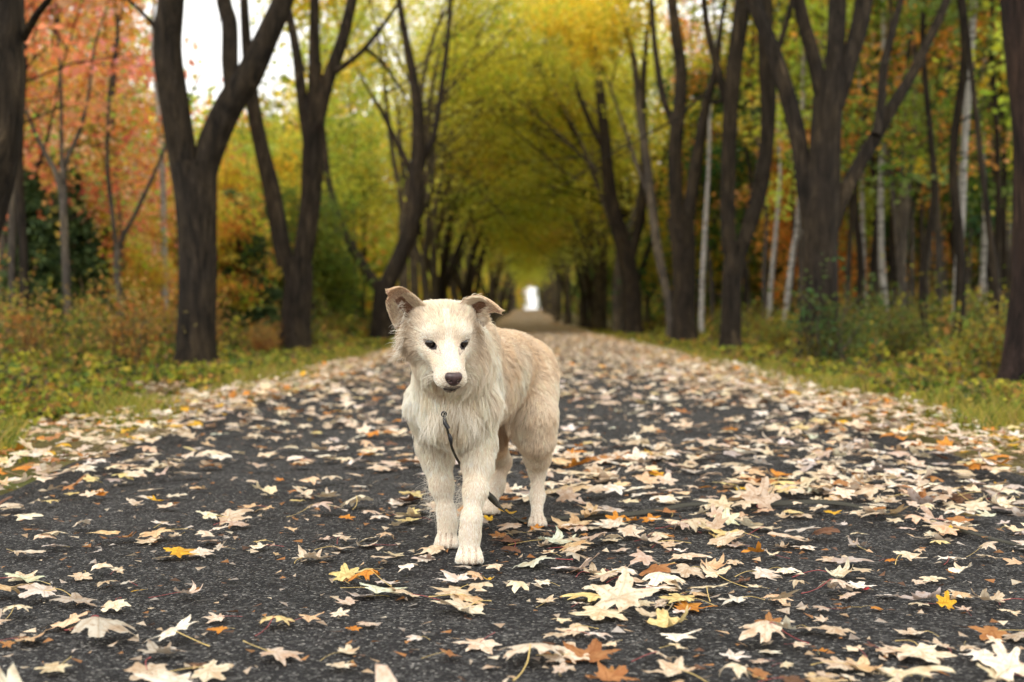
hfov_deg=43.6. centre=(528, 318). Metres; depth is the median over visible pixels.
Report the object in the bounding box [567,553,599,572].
fallen leaf
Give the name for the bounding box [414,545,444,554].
fallen leaf
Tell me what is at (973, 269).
maple tree
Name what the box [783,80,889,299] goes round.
slender tree
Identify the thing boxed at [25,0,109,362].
slender tree
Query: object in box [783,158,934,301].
maple tree
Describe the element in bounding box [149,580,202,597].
fallen leaf
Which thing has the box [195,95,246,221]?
slender tree
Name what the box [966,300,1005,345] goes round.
shrub
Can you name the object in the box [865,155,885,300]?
slender tree
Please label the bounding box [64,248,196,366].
shrub
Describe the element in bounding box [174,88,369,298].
maple tree
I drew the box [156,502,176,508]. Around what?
fallen leaf
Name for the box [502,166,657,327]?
avenue tree
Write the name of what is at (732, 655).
fallen leaf
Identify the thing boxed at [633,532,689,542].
fallen leaf
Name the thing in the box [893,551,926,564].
fallen leaf
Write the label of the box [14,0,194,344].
slender tree
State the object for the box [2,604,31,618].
fallen leaf
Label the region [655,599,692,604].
fallen leaf
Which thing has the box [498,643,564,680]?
fallen leaf
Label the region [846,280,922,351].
shrub
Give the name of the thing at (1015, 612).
fallen leaf
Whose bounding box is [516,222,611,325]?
avenue tree
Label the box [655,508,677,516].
fallen leaf
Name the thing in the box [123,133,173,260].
maple tree
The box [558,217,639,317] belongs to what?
maple tree
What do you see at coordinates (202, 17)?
sky
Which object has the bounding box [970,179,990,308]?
slender tree
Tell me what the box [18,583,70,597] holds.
fallen leaf
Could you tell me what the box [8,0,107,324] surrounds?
slender tree
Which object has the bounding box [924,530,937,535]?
fallen leaf
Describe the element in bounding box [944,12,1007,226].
slender tree
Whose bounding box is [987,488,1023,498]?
fallen leaf
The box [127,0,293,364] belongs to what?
avenue tree
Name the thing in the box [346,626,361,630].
fallen leaf
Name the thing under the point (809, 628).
fallen leaf
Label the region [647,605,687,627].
fallen leaf
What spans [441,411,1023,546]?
leash
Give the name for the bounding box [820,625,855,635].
fallen leaf
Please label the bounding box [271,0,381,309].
slender tree
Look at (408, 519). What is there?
fallen leaf
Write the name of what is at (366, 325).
shrub
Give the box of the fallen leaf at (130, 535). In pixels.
[110,532,135,538]
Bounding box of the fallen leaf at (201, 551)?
[184,547,213,556]
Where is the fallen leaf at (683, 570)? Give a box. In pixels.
[670,563,704,577]
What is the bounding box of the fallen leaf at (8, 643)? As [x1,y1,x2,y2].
[0,641,25,647]
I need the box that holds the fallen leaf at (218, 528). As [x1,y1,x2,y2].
[209,525,227,531]
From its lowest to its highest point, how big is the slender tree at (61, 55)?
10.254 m
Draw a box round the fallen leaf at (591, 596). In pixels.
[560,592,600,601]
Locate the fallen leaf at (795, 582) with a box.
[791,580,809,587]
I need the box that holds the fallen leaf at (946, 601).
[936,590,956,609]
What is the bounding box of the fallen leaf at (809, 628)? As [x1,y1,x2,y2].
[796,625,821,630]
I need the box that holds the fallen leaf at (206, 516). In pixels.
[196,511,219,519]
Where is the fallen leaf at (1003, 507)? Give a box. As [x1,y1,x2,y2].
[992,506,1022,510]
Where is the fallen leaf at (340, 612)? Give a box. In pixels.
[330,607,349,616]
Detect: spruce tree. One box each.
[0,169,79,358]
[44,160,115,330]
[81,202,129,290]
[216,196,281,340]
[217,187,241,288]
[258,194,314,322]
[316,236,368,324]
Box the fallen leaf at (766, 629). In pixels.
[738,620,808,643]
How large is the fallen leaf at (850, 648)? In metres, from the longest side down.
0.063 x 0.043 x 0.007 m
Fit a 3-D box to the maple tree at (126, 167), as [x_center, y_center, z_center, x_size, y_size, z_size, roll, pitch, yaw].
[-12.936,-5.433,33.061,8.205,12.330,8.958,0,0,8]
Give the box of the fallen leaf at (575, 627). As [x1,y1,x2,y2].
[556,623,598,635]
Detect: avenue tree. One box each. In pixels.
[0,0,278,236]
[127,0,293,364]
[236,0,451,338]
[240,0,603,350]
[268,0,702,296]
[290,0,748,289]
[295,0,696,300]
[319,0,670,300]
[339,55,663,299]
[354,0,756,330]
[360,20,649,298]
[361,0,713,244]
[361,94,622,293]
[366,114,637,300]
[374,0,737,283]
[382,68,652,328]
[382,161,581,295]
[385,149,563,300]
[392,11,673,328]
[408,132,551,282]
[411,0,714,328]
[423,13,711,260]
[424,178,553,294]
[431,198,542,286]
[432,201,511,324]
[434,88,667,281]
[437,161,548,293]
[459,215,612,325]
[462,249,549,297]
[463,0,792,347]
[463,243,558,317]
[465,241,575,319]
[478,247,511,318]
[478,248,512,321]
[481,206,574,321]
[482,264,545,314]
[485,246,514,322]
[485,263,537,316]
[486,276,543,312]
[491,193,613,326]
[494,153,648,291]
[499,0,690,336]
[501,252,546,315]
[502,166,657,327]
[502,279,537,287]
[506,250,607,322]
[508,279,525,310]
[513,282,522,309]
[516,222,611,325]
[516,281,542,308]
[525,228,575,324]
[530,263,554,315]
[534,263,561,313]
[535,256,573,316]
[536,150,654,303]
[538,261,572,312]
[539,270,545,310]
[546,229,575,323]
[570,0,693,332]
[649,0,726,340]
[745,0,950,364]
[995,0,1023,383]
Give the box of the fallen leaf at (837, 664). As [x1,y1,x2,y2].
[811,656,879,670]
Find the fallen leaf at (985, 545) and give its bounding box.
[967,541,996,556]
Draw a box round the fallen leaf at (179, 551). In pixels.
[164,546,198,557]
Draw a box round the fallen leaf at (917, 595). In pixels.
[898,587,940,599]
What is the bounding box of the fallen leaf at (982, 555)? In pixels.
[976,554,1002,559]
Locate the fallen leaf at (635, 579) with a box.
[606,577,648,582]
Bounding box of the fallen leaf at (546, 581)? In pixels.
[532,579,558,585]
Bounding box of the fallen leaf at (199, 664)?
[188,662,206,665]
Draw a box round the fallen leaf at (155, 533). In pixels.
[138,528,187,537]
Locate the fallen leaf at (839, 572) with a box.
[793,557,852,577]
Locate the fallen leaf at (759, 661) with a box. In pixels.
[749,659,772,662]
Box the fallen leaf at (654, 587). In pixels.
[636,584,674,590]
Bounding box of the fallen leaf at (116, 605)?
[101,597,130,611]
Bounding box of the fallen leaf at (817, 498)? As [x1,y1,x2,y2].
[811,496,821,499]
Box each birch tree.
[150,0,167,323]
[630,12,716,216]
[685,0,716,332]
[703,0,753,315]
[711,0,845,233]
[739,0,852,168]
[767,0,783,322]
[782,50,804,320]
[788,0,959,320]
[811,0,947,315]
[845,165,886,274]
[868,11,1006,310]
[870,27,928,303]
[926,102,981,275]
[928,133,987,305]
[932,36,1010,154]
[945,79,1010,150]
[951,0,976,335]
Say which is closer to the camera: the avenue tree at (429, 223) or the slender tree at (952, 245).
the slender tree at (952, 245)
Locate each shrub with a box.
[0,269,70,363]
[0,281,54,364]
[3,318,32,356]
[45,260,150,355]
[56,296,136,359]
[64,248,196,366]
[149,296,176,346]
[167,273,244,346]
[238,312,283,349]
[246,320,279,352]
[266,297,332,343]
[333,313,362,331]
[353,310,370,337]
[704,307,749,338]
[742,299,783,337]
[753,307,797,348]
[767,247,892,367]
[784,313,840,358]
[840,313,879,352]
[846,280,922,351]
[857,286,949,359]
[895,297,944,332]
[918,284,988,346]
[935,308,996,344]
[947,294,1006,378]
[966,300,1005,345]
[984,295,1005,339]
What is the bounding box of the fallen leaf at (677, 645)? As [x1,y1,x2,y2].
[660,643,687,648]
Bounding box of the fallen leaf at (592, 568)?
[576,562,605,576]
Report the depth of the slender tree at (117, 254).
18.66 m
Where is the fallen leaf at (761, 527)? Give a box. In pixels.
[747,526,781,534]
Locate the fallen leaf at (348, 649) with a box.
[320,644,358,660]
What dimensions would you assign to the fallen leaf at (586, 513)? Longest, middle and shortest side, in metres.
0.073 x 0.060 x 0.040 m
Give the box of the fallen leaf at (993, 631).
[968,626,1023,643]
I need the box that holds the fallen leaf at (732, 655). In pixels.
[719,649,748,661]
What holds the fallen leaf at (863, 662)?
on the path
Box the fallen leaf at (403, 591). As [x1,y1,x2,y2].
[383,587,438,599]
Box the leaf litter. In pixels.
[0,309,1023,681]
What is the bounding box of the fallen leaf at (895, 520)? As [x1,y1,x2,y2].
[886,518,903,522]
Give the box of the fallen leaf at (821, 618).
[813,614,827,621]
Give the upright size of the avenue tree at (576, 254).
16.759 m
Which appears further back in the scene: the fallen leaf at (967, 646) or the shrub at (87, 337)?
the shrub at (87, 337)
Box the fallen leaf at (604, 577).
[589,570,620,581]
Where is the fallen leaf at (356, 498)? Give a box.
[340,495,372,509]
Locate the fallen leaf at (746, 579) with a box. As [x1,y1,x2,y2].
[736,577,750,582]
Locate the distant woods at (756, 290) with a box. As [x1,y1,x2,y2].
[531,4,978,322]
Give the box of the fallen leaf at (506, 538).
[487,535,523,546]
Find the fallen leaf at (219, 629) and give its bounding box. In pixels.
[206,626,234,633]
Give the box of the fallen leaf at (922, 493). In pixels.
[888,486,934,497]
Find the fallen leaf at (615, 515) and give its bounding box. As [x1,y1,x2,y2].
[605,511,624,521]
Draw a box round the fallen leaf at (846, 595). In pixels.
[837,592,860,598]
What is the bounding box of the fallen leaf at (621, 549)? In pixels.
[612,548,629,551]
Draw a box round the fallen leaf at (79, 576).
[68,571,92,580]
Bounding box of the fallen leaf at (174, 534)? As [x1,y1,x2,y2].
[169,532,182,536]
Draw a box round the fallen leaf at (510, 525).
[498,523,521,529]
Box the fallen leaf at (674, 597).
[660,593,712,604]
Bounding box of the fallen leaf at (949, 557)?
[934,556,965,564]
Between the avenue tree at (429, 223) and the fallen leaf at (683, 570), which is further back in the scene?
the avenue tree at (429, 223)
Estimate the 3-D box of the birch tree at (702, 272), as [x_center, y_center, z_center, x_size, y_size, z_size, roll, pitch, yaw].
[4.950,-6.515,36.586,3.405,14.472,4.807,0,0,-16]
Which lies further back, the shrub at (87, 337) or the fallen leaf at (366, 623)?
the shrub at (87, 337)
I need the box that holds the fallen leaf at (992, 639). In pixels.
[985,635,1005,643]
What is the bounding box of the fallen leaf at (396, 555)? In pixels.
[385,551,403,556]
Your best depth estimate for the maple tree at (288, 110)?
50.96 m
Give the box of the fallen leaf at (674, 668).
[643,656,706,681]
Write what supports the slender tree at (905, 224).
on the ground at (46, 443)
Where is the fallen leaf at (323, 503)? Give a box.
[288,501,331,516]
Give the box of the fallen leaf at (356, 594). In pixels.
[342,591,384,596]
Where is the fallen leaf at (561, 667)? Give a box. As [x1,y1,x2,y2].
[552,661,573,675]
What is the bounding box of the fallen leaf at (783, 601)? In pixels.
[763,593,793,604]
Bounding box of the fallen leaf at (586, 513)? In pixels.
[581,505,601,518]
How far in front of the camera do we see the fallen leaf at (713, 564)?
3.04 m
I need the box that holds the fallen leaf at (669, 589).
[648,585,679,590]
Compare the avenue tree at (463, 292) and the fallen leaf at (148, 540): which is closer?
the fallen leaf at (148, 540)
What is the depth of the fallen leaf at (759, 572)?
2.97 m
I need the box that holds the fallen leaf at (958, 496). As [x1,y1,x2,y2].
[935,491,981,503]
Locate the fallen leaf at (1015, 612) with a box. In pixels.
[999,609,1020,615]
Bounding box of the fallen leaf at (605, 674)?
[586,660,640,681]
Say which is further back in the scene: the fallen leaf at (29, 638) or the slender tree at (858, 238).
the slender tree at (858, 238)
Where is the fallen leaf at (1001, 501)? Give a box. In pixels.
[984,493,1021,507]
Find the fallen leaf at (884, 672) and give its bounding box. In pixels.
[876,669,911,680]
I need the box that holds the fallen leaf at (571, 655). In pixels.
[536,642,589,663]
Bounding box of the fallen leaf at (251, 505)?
[239,503,265,508]
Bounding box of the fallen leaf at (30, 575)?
[8,570,49,583]
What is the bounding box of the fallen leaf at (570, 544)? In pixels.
[548,539,590,550]
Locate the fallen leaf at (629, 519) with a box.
[625,516,641,521]
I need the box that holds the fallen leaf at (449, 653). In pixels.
[423,649,461,657]
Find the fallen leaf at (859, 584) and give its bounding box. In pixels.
[848,581,876,587]
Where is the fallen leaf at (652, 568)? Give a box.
[639,562,675,575]
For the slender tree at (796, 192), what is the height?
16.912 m
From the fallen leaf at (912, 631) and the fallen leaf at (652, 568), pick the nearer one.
the fallen leaf at (912, 631)
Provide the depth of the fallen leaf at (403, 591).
2.72 m
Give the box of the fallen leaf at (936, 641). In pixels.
[923,637,955,652]
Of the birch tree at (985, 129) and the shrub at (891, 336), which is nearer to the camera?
the shrub at (891, 336)
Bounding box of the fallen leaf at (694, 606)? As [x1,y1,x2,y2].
[674,601,716,611]
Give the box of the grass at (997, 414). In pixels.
[0,328,1023,466]
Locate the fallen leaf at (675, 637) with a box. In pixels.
[660,629,700,641]
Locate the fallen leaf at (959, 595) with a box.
[948,589,972,597]
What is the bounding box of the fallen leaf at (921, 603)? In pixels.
[909,602,935,605]
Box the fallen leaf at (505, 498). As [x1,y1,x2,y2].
[499,496,520,499]
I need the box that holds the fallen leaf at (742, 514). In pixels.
[731,512,747,516]
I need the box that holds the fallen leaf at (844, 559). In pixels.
[829,556,873,562]
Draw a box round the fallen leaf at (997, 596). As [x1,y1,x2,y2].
[971,588,1023,601]
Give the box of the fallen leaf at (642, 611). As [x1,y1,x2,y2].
[635,603,672,616]
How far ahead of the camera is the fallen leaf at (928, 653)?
2.24 m
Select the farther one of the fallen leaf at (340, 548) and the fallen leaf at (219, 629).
the fallen leaf at (340, 548)
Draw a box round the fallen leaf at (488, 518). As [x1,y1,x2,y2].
[484,515,494,520]
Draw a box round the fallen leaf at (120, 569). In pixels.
[110,566,123,573]
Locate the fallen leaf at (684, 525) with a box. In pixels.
[674,522,700,532]
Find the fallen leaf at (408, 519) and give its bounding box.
[395,517,430,521]
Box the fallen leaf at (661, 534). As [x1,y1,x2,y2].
[637,532,669,540]
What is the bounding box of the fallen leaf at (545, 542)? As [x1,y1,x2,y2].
[537,539,551,546]
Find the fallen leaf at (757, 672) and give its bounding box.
[746,668,771,680]
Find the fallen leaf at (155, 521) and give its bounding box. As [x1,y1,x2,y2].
[151,520,174,527]
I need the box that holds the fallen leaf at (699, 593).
[681,592,711,596]
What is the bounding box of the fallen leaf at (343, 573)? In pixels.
[329,563,359,582]
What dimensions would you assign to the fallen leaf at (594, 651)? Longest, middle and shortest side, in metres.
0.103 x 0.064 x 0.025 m
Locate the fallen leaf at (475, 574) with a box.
[467,571,482,579]
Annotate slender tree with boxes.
[4,0,109,301]
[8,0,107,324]
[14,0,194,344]
[24,0,164,292]
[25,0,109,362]
[29,0,204,216]
[30,0,79,161]
[33,0,142,122]
[48,0,152,200]
[64,2,186,210]
[67,1,174,218]
[92,49,151,192]
[105,0,219,327]
[132,89,173,306]
[174,148,239,297]
[193,116,243,152]
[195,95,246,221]
[217,141,261,211]
[217,144,250,217]
[228,114,249,145]
[230,107,289,208]
[243,142,287,232]
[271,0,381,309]
[280,31,378,318]
[285,11,373,313]
[320,0,404,299]
[329,38,397,312]
[333,34,408,312]
[656,0,748,320]
[658,0,759,230]
[667,0,806,324]
[668,63,720,314]
[682,3,811,317]
[687,0,794,319]
[695,35,757,265]
[702,4,798,317]
[711,5,788,262]
[712,0,822,319]
[741,0,878,314]
[741,0,888,220]
[742,0,801,309]
[749,0,846,318]
[773,0,906,214]
[774,0,927,317]
[775,5,923,314]
[778,0,987,320]
[783,46,918,297]
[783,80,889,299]
[788,5,929,310]
[794,0,953,304]
[796,0,1000,344]
[797,41,886,227]
[820,2,906,311]
[827,1,976,310]
[841,39,977,291]
[844,0,1011,319]
[844,37,888,239]
[845,0,978,312]
[845,28,1010,310]
[855,16,1011,314]
[861,0,1012,309]
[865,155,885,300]
[868,16,1008,257]
[871,3,987,310]
[885,21,927,305]
[886,2,1010,239]
[887,8,948,309]
[893,6,1012,299]
[894,0,1012,311]
[898,17,910,310]
[900,38,1012,275]
[905,32,991,304]
[907,89,1010,252]
[913,76,1011,311]
[923,63,1012,249]
[933,0,1011,337]
[937,1,1012,176]
[941,179,947,305]
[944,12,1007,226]
[947,190,991,302]
[959,101,1012,178]
[962,0,1003,327]
[965,182,1011,235]
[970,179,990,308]
[971,110,1010,298]
[988,28,1005,72]
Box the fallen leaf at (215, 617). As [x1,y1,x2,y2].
[202,612,241,622]
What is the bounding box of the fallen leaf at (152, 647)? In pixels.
[138,639,178,653]
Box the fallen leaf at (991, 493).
[980,488,1018,499]
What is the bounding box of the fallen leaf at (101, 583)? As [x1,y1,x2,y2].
[96,580,117,586]
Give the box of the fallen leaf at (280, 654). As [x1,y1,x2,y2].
[243,640,302,665]
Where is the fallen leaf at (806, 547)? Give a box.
[792,545,814,549]
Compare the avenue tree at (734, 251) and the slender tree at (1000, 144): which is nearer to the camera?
the avenue tree at (734, 251)
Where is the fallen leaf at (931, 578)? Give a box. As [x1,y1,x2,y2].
[919,576,945,581]
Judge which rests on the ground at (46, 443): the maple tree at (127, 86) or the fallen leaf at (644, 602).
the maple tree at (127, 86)
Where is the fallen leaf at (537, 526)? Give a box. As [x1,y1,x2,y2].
[530,523,542,529]
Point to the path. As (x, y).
(258, 574)
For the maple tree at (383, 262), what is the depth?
77.55 m
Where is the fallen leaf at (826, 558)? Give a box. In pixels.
[816,556,836,563]
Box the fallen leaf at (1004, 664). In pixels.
[977,640,1023,680]
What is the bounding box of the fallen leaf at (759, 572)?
[735,566,780,580]
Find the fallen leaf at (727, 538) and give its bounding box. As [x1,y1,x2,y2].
[707,530,744,546]
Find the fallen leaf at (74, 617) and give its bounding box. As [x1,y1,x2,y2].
[45,611,90,630]
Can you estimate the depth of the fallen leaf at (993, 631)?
2.39 m
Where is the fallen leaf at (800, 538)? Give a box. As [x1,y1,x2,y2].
[767,531,809,540]
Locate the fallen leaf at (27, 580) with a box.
[3,573,44,582]
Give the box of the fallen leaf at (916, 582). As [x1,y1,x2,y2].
[912,579,929,584]
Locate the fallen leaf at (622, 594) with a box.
[590,570,658,620]
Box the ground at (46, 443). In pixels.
[0,311,1023,494]
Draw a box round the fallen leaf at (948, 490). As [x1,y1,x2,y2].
[931,485,968,500]
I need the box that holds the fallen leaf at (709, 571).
[700,558,745,586]
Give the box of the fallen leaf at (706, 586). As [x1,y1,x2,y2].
[687,582,731,601]
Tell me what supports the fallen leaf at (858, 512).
on the path
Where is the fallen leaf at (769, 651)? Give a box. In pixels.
[759,649,781,653]
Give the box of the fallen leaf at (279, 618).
[255,615,294,635]
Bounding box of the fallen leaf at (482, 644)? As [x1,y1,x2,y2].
[453,632,502,654]
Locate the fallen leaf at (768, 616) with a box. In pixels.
[754,612,782,629]
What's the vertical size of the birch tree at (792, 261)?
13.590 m
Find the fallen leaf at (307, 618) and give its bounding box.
[289,612,323,622]
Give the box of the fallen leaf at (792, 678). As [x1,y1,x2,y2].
[758,675,810,681]
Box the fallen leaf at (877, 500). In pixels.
[869,495,896,502]
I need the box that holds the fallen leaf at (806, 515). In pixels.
[791,513,811,517]
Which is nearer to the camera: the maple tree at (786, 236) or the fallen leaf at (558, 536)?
the fallen leaf at (558, 536)
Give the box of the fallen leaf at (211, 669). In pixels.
[172,659,234,681]
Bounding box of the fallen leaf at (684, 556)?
[668,552,712,560]
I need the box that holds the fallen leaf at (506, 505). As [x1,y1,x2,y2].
[500,503,512,508]
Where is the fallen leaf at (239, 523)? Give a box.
[214,521,251,526]
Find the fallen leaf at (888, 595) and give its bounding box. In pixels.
[874,594,899,595]
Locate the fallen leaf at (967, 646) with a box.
[960,641,981,650]
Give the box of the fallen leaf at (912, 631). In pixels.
[894,628,938,636]
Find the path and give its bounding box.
[0,312,1023,681]
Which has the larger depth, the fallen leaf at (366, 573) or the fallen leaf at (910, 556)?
the fallen leaf at (910, 556)
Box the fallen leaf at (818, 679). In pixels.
[806,672,847,681]
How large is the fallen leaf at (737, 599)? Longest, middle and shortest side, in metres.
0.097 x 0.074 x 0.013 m
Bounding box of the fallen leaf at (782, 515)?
[775,511,789,517]
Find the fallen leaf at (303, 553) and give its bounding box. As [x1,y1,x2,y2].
[294,545,329,563]
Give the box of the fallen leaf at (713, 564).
[701,553,726,569]
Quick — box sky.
[39,0,778,309]
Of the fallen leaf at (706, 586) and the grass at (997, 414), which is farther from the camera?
the grass at (997, 414)
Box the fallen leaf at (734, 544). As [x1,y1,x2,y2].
[727,541,747,546]
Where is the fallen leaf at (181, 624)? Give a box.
[142,614,209,645]
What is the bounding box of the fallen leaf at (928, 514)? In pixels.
[915,505,945,520]
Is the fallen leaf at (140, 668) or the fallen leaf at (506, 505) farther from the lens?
the fallen leaf at (506, 505)
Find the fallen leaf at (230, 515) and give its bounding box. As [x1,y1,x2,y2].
[207,508,253,524]
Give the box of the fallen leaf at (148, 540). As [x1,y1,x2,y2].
[135,535,162,543]
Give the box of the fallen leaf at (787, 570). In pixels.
[770,567,801,573]
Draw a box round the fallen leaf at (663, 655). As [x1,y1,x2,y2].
[631,648,677,661]
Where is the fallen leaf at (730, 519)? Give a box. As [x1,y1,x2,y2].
[713,507,739,524]
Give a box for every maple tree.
[0,0,246,272]
[23,0,245,217]
[23,4,168,275]
[25,78,176,307]
[31,0,173,259]
[37,13,185,296]
[38,16,243,269]
[103,245,177,326]
[114,192,177,307]
[123,119,255,305]
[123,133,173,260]
[124,117,240,268]
[142,118,251,230]
[144,156,300,300]
[157,187,293,323]
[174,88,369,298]
[217,167,325,312]
[222,111,356,225]
[224,71,391,290]
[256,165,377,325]
[267,81,421,297]
[288,79,428,278]
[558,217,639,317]
[580,136,718,322]
[582,116,719,300]
[590,52,782,318]
[606,22,853,307]
[720,125,899,317]
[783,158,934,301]
[869,101,993,303]
[908,208,975,304]
[930,175,1007,302]
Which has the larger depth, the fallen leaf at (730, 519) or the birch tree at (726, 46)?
the birch tree at (726, 46)
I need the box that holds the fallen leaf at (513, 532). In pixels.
[505,529,529,533]
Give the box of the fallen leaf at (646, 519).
[639,513,659,521]
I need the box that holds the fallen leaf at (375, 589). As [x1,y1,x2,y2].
[340,583,406,593]
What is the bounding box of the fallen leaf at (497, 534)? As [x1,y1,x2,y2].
[489,531,511,536]
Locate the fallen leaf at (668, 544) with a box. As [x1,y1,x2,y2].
[652,540,682,547]
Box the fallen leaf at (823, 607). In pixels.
[812,606,838,610]
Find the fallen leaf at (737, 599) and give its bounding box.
[718,594,764,604]
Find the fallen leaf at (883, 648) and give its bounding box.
[867,641,896,656]
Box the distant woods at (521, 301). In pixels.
[37,0,532,320]
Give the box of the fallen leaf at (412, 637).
[406,635,429,640]
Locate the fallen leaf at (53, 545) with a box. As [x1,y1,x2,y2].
[43,544,69,546]
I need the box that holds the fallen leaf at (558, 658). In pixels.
[541,653,568,661]
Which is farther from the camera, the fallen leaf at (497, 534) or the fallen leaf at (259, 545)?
the fallen leaf at (497, 534)
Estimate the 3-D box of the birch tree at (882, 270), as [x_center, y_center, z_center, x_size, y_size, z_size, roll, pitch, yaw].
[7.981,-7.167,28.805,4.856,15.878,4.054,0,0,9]
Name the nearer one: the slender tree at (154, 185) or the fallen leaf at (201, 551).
the fallen leaf at (201, 551)
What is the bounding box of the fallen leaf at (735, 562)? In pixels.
[727,559,743,564]
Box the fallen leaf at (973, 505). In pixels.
[957,500,990,510]
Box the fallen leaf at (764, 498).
[740,476,780,510]
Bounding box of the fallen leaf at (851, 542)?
[848,535,870,549]
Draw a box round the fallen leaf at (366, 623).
[357,621,376,625]
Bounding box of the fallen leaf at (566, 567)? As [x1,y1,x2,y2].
[551,566,588,568]
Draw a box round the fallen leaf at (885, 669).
[874,667,898,671]
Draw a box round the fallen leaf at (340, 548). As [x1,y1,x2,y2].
[314,545,353,549]
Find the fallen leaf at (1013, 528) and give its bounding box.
[999,525,1023,531]
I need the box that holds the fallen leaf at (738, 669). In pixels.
[719,662,763,678]
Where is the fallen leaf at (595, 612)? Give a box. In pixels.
[570,606,627,619]
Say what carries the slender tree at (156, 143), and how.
on the ground at (46, 443)
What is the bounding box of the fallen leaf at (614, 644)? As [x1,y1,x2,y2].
[602,640,619,646]
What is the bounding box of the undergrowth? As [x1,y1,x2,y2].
[0,245,1023,429]
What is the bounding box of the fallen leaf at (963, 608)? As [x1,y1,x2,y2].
[955,606,971,615]
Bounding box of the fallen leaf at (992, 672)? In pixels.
[977,663,1010,681]
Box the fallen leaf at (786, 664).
[772,661,793,667]
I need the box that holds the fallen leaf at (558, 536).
[508,525,575,544]
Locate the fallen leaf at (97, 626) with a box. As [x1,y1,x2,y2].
[64,615,138,637]
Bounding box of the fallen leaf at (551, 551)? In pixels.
[541,549,561,556]
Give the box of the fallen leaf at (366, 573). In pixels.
[343,569,391,586]
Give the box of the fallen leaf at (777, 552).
[767,551,789,558]
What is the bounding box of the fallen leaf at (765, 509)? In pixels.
[751,508,771,512]
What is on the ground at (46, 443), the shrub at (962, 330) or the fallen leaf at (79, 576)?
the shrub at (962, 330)
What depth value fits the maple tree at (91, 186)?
21.09 m
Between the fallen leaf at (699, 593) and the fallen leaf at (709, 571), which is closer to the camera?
the fallen leaf at (699, 593)
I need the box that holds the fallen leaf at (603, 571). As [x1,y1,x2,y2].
[594,568,613,578]
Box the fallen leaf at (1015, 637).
[1002,631,1023,641]
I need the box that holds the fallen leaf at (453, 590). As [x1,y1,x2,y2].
[430,584,472,599]
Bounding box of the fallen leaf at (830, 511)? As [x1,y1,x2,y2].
[824,510,841,514]
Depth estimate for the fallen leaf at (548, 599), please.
2.68 m
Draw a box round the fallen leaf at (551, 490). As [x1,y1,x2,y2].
[545,485,574,493]
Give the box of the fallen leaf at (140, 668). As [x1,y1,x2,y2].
[124,657,178,681]
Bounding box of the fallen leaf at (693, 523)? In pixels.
[655,518,708,531]
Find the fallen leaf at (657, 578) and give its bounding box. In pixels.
[642,571,685,588]
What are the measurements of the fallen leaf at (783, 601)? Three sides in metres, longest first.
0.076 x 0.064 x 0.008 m
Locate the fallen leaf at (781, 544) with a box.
[775,540,788,547]
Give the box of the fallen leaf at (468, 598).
[429,593,487,605]
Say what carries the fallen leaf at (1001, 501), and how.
on the path
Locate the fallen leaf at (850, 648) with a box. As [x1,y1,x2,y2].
[841,645,866,656]
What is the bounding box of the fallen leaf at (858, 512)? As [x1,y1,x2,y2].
[850,509,867,515]
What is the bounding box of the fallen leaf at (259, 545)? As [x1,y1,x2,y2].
[246,542,283,550]
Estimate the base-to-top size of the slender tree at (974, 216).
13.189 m
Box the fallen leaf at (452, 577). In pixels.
[437,570,476,581]
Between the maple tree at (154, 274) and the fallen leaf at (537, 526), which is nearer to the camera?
the fallen leaf at (537, 526)
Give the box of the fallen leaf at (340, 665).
[326,660,353,667]
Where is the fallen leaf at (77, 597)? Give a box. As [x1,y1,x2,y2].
[49,592,96,606]
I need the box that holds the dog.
[385,286,560,565]
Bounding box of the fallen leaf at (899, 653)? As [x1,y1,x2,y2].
[880,644,914,659]
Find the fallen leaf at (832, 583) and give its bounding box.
[801,579,859,593]
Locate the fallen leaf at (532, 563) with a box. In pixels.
[512,555,572,568]
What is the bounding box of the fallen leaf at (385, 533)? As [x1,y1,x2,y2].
[377,532,393,539]
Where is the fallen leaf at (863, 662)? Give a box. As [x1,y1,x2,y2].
[810,655,882,672]
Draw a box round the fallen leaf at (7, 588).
[0,583,31,593]
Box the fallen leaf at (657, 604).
[652,601,669,607]
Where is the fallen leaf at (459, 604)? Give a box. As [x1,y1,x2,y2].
[433,598,491,615]
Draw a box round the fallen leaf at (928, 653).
[893,640,956,664]
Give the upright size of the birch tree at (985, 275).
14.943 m
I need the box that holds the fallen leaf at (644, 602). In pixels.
[638,600,654,606]
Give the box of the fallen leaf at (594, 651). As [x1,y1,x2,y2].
[563,638,621,662]
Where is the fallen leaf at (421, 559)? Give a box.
[418,555,435,561]
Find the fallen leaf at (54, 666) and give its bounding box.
[34,656,71,673]
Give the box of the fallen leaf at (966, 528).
[944,524,976,531]
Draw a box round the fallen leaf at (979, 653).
[963,648,993,660]
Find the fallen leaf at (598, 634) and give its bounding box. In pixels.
[567,630,611,638]
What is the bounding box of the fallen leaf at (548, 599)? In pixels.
[536,595,556,606]
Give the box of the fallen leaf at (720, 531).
[705,527,758,537]
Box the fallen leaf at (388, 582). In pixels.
[375,579,399,584]
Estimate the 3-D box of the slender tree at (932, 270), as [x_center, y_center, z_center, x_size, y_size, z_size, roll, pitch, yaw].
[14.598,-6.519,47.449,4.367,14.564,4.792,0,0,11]
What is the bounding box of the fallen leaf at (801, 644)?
[792,641,810,647]
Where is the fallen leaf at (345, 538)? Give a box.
[333,534,355,540]
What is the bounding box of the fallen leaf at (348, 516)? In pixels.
[338,514,353,519]
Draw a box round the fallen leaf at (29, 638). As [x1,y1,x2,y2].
[0,631,44,640]
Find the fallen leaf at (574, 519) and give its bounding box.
[551,513,592,529]
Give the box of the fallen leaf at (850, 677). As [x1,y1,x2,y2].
[841,673,860,680]
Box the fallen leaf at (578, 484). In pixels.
[560,481,590,490]

